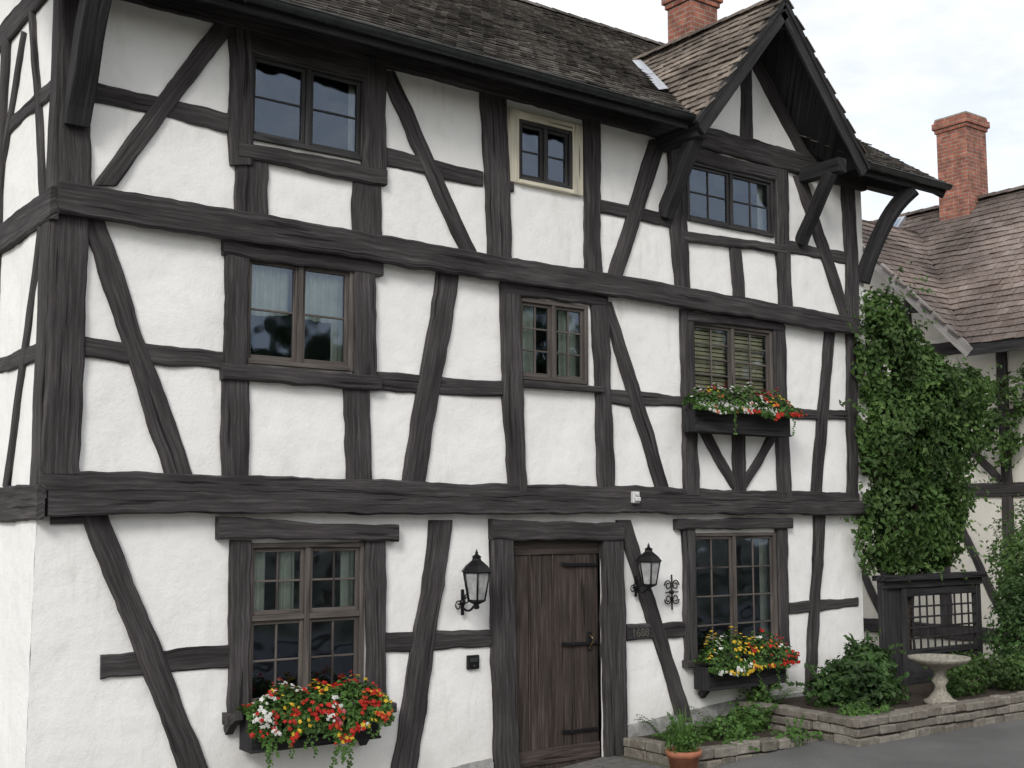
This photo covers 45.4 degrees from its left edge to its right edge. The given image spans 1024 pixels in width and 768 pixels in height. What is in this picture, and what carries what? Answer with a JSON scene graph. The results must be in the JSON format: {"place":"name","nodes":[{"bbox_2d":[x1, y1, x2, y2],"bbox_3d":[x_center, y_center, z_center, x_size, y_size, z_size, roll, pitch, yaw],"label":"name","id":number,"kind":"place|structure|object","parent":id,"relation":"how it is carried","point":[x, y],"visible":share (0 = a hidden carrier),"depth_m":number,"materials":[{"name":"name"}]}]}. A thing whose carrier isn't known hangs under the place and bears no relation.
{"place":"outdoors","nodes":[
{"label":"outdoors","id":0,"kind":"place"},
{"bbox_2d":[561,756,664,767],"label":"pavement","id":1,"kind":"structure","parent":0,"point":[611,762],"depth_m":13.03,"materials":[{"name":"grey asphalt"}]},
{"bbox_2d":[529,0,1023,220],"label":"sky","id":2,"kind":"structure","parent":0,"point":[895,68],"materials":[{"name":"white"}]},
{"bbox_2d":[598,658,1002,767],"bbox_3d":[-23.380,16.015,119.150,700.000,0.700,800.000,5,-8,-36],"label":"ground","id":3,"kind":"structure","parent":0,"point":[622,756],"depth_m":13.62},
{"bbox_2d":[25,63,762,767],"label":"floors","id":4,"kind":"structure","parent":3,"relation":"on","point":[269,335],"depth_m":14.06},
{"bbox_2d":[0,0,866,767],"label":"timber frame","id":5,"kind":"object","parent":3,"relation":"on","point":[68,212],"visible":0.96,"depth_m":11.98,"materials":[{"name":"black wood"}]},
{"bbox_2d":[247,261,353,371],"bbox_3d":[-2.033,-0.648,11.566,1.143,1.031,0.191,5,-8,-36],"label":"window","id":6,"kind":"structure","parent":5,"relation":"attached to","point":[322,295],"depth_m":11.60,"materials":[{"name":"brown wood"}]},
{"bbox_2d":[249,542,364,707],"bbox_3d":[-1.950,2.222,11.437,1.215,1.478,0.195,5,-8,-36],"label":"window","id":7,"kind":"structure","parent":5,"relation":"attached to","point":[304,615],"depth_m":11.43,"materials":[{"name":"brown wood"}]},
{"bbox_2d":[253,53,363,160],"bbox_3d":[-1.982,-2.627,11.725,1.243,0.855,0.194,5,-8,-36],"label":"window","id":8,"kind":"structure","parent":5,"relation":"attached to","point":[355,127],"depth_m":11.69,"materials":[{"name":"brown wood"}]},
{"bbox_2d":[236,670,394,767],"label":"flower box","id":9,"kind":"object","parent":5,"relation":"attached to","point":[315,724],"visible":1,"depth_m":10.94,"materials":[{"name":"plant"}]},
{"bbox_2d":[63,0,946,284],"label":"eaves and barge boards","id":10,"kind":"object","parent":5,"relation":"on","point":[781,48],"visible":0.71,"depth_m":14.50,"materials":[{"name":"black wood"}]},
{"bbox_2d":[241,0,952,190],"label":"gutters","id":11,"kind":"object","parent":10,"relation":"attached to","point":[376,31],"visible":0.98,"depth_m":12.14,"materials":[{"name":"metal"}]},
{"bbox_2d":[284,0,945,181],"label":"roof tiles","id":12,"kind":"object","parent":10,"relation":"on","point":[577,35],"visible":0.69,"depth_m":14.42,"materials":[{"name":"brown tile"}]},
{"bbox_2d":[513,0,664,45],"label":"ridge tiles","id":13,"kind":"object","parent":12,"relation":"on","point":[573,16],"visible":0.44,"depth_m":19.51,"materials":[{"name":"tile"}]},
{"bbox_2d":[632,59,667,88],"bbox_3d":[1.771,-4.006,15.803,0.135,1.128,1.937,0,-6,-4],"label":"valley flashing","id":14,"kind":"object","parent":12,"relation":"on","point":[656,80],"visible":1,"depth_m":15.74,"materials":[{"name":"silver metal"}]},
{"bbox_2d":[661,0,722,41],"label":"chimney","id":15,"kind":"object","parent":12,"relation":"on","point":[685,17],"visible":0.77,"depth_m":18.29,"materials":[{"name":"brick"}]},
{"bbox_2d":[633,0,866,153],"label":"gable roof tiles","id":16,"kind":"object","parent":10,"relation":"on","point":[692,68],"visible":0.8,"depth_m":15.09,"materials":[{"name":"brown tile"}]},
{"bbox_2d":[507,107,582,196],"bbox_3d":[0.347,-2.520,13.385,1.051,0.807,0.120,5,-8,-36],"label":"cream window surround","id":17,"kind":"object","parent":5,"relation":"attached to","point":[514,116],"visible":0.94,"depth_m":13.35,"materials":[{"name":"paint"}]},
{"bbox_2d":[519,119,571,188],"bbox_3d":[0.337,-2.495,13.410,0.747,0.673,0.142,5,-8,-36],"label":"window","id":18,"kind":"structure","parent":17,"relation":"attached to","point":[544,131],"depth_m":13.39,"materials":[{"name":"brown wood"}]},
{"bbox_2d":[520,297,588,384],"bbox_3d":[0.410,-0.451,13.369,0.968,0.890,0.190,5,-8,-36],"label":"window","id":19,"kind":"structure","parent":5,"relation":"attached to","point":[572,332],"depth_m":13.38,"materials":[{"name":"brown wood"}]},
{"bbox_2d":[631,492,640,502],"bbox_3d":[1.394,1.271,13.731,0.100,0.130,0.085,5,-8,-36],"label":"sensor light","id":20,"kind":"object","parent":5,"relation":"attached to","point":[635,497],"visible":1,"depth_m":13.71,"materials":[{"name":"white plastic"}]},
{"bbox_2d":[628,626,650,639],"bbox_3d":[1.437,2.800,13.776,0.340,0.130,0.034,5,-8,-36],"label":"house number sign","id":21,"kind":"object","parent":5,"relation":"attached to","point":[639,632],"visible":1,"depth_m":13.76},
{"bbox_2d":[686,162,774,237],"bbox_3d":[2.659,-2.257,15.151,1.534,0.754,0.193,5,-8,-36],"label":"window","id":22,"kind":"structure","parent":5,"relation":"attached to","point":[765,206],"depth_m":15.18,"materials":[{"name":"brown wood"}]},
{"bbox_2d":[694,322,773,401],"bbox_3d":[2.674,-0.267,15.010,1.414,0.902,0.142,5,-8,-36],"label":"window","id":23,"kind":"structure","parent":5,"relation":"attached to","point":[730,346],"depth_m":15.03,"materials":[{"name":"brown wood"}]},
{"bbox_2d":[696,532,777,657],"bbox_3d":[2.649,2.566,14.834,1.484,1.522,0.192,5,-8,-36],"label":"window","id":24,"kind":"structure","parent":5,"relation":"attached to","point":[767,593],"depth_m":15.07,"materials":[{"name":"brown wood"}]},
{"bbox_2d":[681,382,807,437],"bbox_3d":[2.766,0.298,14.649,1.873,0.662,0.433,5,-8,-36],"label":"flower box","id":25,"kind":"object","parent":5,"relation":"attached to","point":[720,419],"visible":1,"depth_m":14.50,"materials":[{"name":"plant"}]},
{"bbox_2d":[693,626,800,691],"bbox_3d":[2.761,3.233,14.416,1.490,0.770,0.495,5,-8,-36],"label":"flower box","id":26,"kind":"object","parent":5,"relation":"attached to","point":[729,674],"visible":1,"depth_m":14.28,"materials":[{"name":"plant"}]},
{"bbox_2d":[736,648,762,705],"bbox_3d":[2.844,3.587,14.606,0.413,0.867,0.195,5,-8,-36],"label":"trailing ivy","id":27,"kind":"object","parent":26,"relation":"in","point":[757,687],"visible":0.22,"depth_m":14.57,"materials":[{"name":"green plant"}]},
{"bbox_2d":[0,0,870,767],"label":"plaster walls","id":28,"kind":"structure","parent":3,"relation":"on","point":[68,626],"depth_m":11.84,"materials":[{"name":"white paint"}]},
{"bbox_2d":[466,655,478,669],"bbox_3d":[-0.395,2.825,12.438,0.140,0.140,0.060,5,-8,-36],"label":"doorbell","id":29,"kind":"object","parent":28,"relation":"attached to","point":[472,661],"visible":1,"depth_m":12.41,"materials":[{"name":"black metal"}]},
{"bbox_2d":[455,549,491,614],"bbox_3d":[-0.394,1.984,12.239,0.433,0.670,0.301,-3,-7,24],"label":"wall lantern","id":30,"kind":"object","parent":28,"relation":"attached to","point":[476,571],"depth_m":12.14,"materials":[{"name":"black metal"}]},
{"bbox_2d":[514,540,599,767],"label":"front door","id":31,"kind":"structure","parent":28,"relation":"attached to","point":[556,604],"depth_m":13.15,"materials":[{"name":"brown wood"}]},
{"bbox_2d":[453,692,806,767],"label":"plinth","id":32,"kind":"structure","parent":28,"relation":"attached to","point":[644,729],"depth_m":13.89,"materials":[{"name":"grey stone"}]},
{"bbox_2d":[630,543,661,596],"bbox_3d":[1.490,2.075,13.665,0.389,0.608,0.274,-3,-7,24],"label":"wall lantern","id":33,"kind":"object","parent":28,"relation":"attached to","point":[648,560],"depth_m":13.58,"materials":[{"name":"black metal"}]},
{"bbox_2d":[664,575,679,609],"bbox_3d":[1.843,2.404,14.150,0.245,0.400,0.050,5,-8,-36],"label":"iron scroll ornament","id":34,"kind":"object","parent":28,"relation":"attached to","point":[671,592],"visible":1,"depth_m":14.14,"materials":[{"name":"black metal"}]},
{"bbox_2d":[623,675,1023,767],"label":"stone planter","id":35,"kind":"object","parent":3,"relation":"on","point":[914,715],"visible":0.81,"depth_m":13.72,"materials":[{"name":"stone"}]},
{"bbox_2d":[634,685,869,743],"bbox_3d":[2.657,3.750,13.904,2.752,0.428,1.340,3,-7,-25],"label":"fern","id":36,"kind":"object","parent":35,"relation":"on","point":[779,702],"visible":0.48,"depth_m":13.96,"materials":[{"name":"green plant"}]},
{"bbox_2d":[649,680,892,750],"bbox_3d":[2.855,3.695,13.589,2.577,0.771,1.771,5,-8,-36],"label":"ivy","id":37,"kind":"object","parent":35,"relation":"on","point":[742,723],"visible":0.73,"depth_m":13.52,"materials":[{"name":"green plant"}]},
{"bbox_2d":[788,629,910,707],"bbox_3d":[4.176,3.458,14.786,1.897,0.962,1.235,5,-8,-36],"label":"shrub","id":38,"kind":"object","parent":35,"relation":"on","point":[862,670],"visible":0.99,"depth_m":14.48,"materials":[{"name":"green plant"}]},
{"bbox_2d":[839,261,1003,648],"bbox_3d":[5.759,1.242,16.985,4.051,5.725,1.440,5,-8,-36],"label":"climbing vine","id":39,"kind":"object","parent":35,"relation":"on","point":[917,504],"visible":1,"depth_m":16.57,"materials":[{"name":"green plant"}]},
{"bbox_2d":[907,653,970,704],"bbox_3d":[5.104,3.535,14.613,0.720,0.555,0.720,5,-8,-36],"label":"stone birdbath","id":40,"kind":"object","parent":35,"relation":"on","point":[939,665],"visible":0.95,"depth_m":14.53,"materials":[{"name":"beige stone"}]},
{"bbox_2d":[923,644,1023,697],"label":"shrub","id":41,"kind":"object","parent":35,"relation":"on","point":[963,680],"visible":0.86,"depth_m":15.61,"materials":[{"name":"green plant"}]},
{"bbox_2d":[979,554,1023,678],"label":"shrub","id":42,"kind":"object","parent":35,"relation":"on","point":[1014,616],"visible":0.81,"depth_m":16.61,"materials":[{"name":"green plant"}]},
{"bbox_2d":[872,571,986,685],"bbox_3d":[5.734,3.432,16.649,2.310,1.690,0.220,5,-8,-36],"label":"lattice fence","id":43,"kind":"object","parent":3,"relation":"on","point":[894,592],"visible":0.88,"depth_m":16.48,"materials":[{"name":"black wood"}]},
{"bbox_2d":[861,270,1023,658],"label":"plaster walls","id":44,"kind":"structure","parent":3,"relation":"on","point":[984,514],"depth_m":21.94,"materials":[{"name":"white paint"}]},
{"bbox_2d":[862,299,1023,642],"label":"timber frame","id":45,"kind":"object","parent":44,"relation":"attached to","point":[1007,489],"visible":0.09,"depth_m":21.79,"materials":[{"name":"black wood"}]},
{"bbox_2d":[929,260,1023,355],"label":"roof deck","id":46,"kind":"structure","parent":44,"relation":"attached to","point":[1006,345],"depth_m":21.20,"materials":[{"name":"wood"}]},
{"bbox_2d":[893,215,906,227],"bbox_3d":[8.311,-3.439,27.183,0.556,0.556,0.700,5,-8,-36],"label":"skylight","id":47,"kind":"object","parent":46,"relation":"on","point":[900,221],"visible":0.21,"depth_m":27.01,"materials":[{"name":"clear glass"}]},
{"bbox_2d":[862,244,972,356],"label":"barge boards","id":48,"kind":"object","parent":46,"relation":"attached to","point":[962,346],"visible":0.32,"depth_m":22.37,"materials":[{"name":"grey wood"}]},
{"bbox_2d":[862,189,1023,343],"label":"roof tiles","id":49,"kind":"object","parent":46,"relation":"on","point":[976,256],"visible":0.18,"depth_m":23.70,"materials":[{"name":"brown tile"}]},
{"bbox_2d":[871,185,1023,222],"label":"ridge tiles","id":50,"kind":"object","parent":46,"relation":"on","point":[991,194],"visible":0.16,"depth_m":25.67,"materials":[{"name":"ceramic"}]},
{"bbox_2d":[931,111,989,220],"bbox_3d":[9.584,-4.504,26.059,0.850,2.340,0.850,5,-8,-36],"label":"chimney","id":51,"kind":"object","parent":46,"relation":"on","point":[961,153],"visible":0.96,"depth_m":25.80,"materials":[{"name":"brick"}]},
{"bbox_2d":[977,362,1023,471],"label":"wall creeper","id":52,"kind":"object","parent":44,"relation":"attached to","point":[1006,438],"depth_m":21.13,"materials":[{"name":"green plant"}]},
{"bbox_2d":[984,493,1023,618],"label":"shrub","id":53,"kind":"object","parent":3,"relation":"on","point":[1015,545],"visible":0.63,"depth_m":18.19,"materials":[{"name":"green plant"}]},
{"bbox_2d":[715,719,1023,767],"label":"road","id":54,"kind":"structure","parent":0,"point":[998,745],"depth_m":12.87,"materials":[{"name":"grey asphalt"}]},
{"bbox_2d":[650,703,710,767],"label":"potted plant","id":55,"kind":"object","parent":54,"relation":"on","point":[684,753],"visible":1,"depth_m":12.24,"materials":[{"name":"green plant"}]}
]}

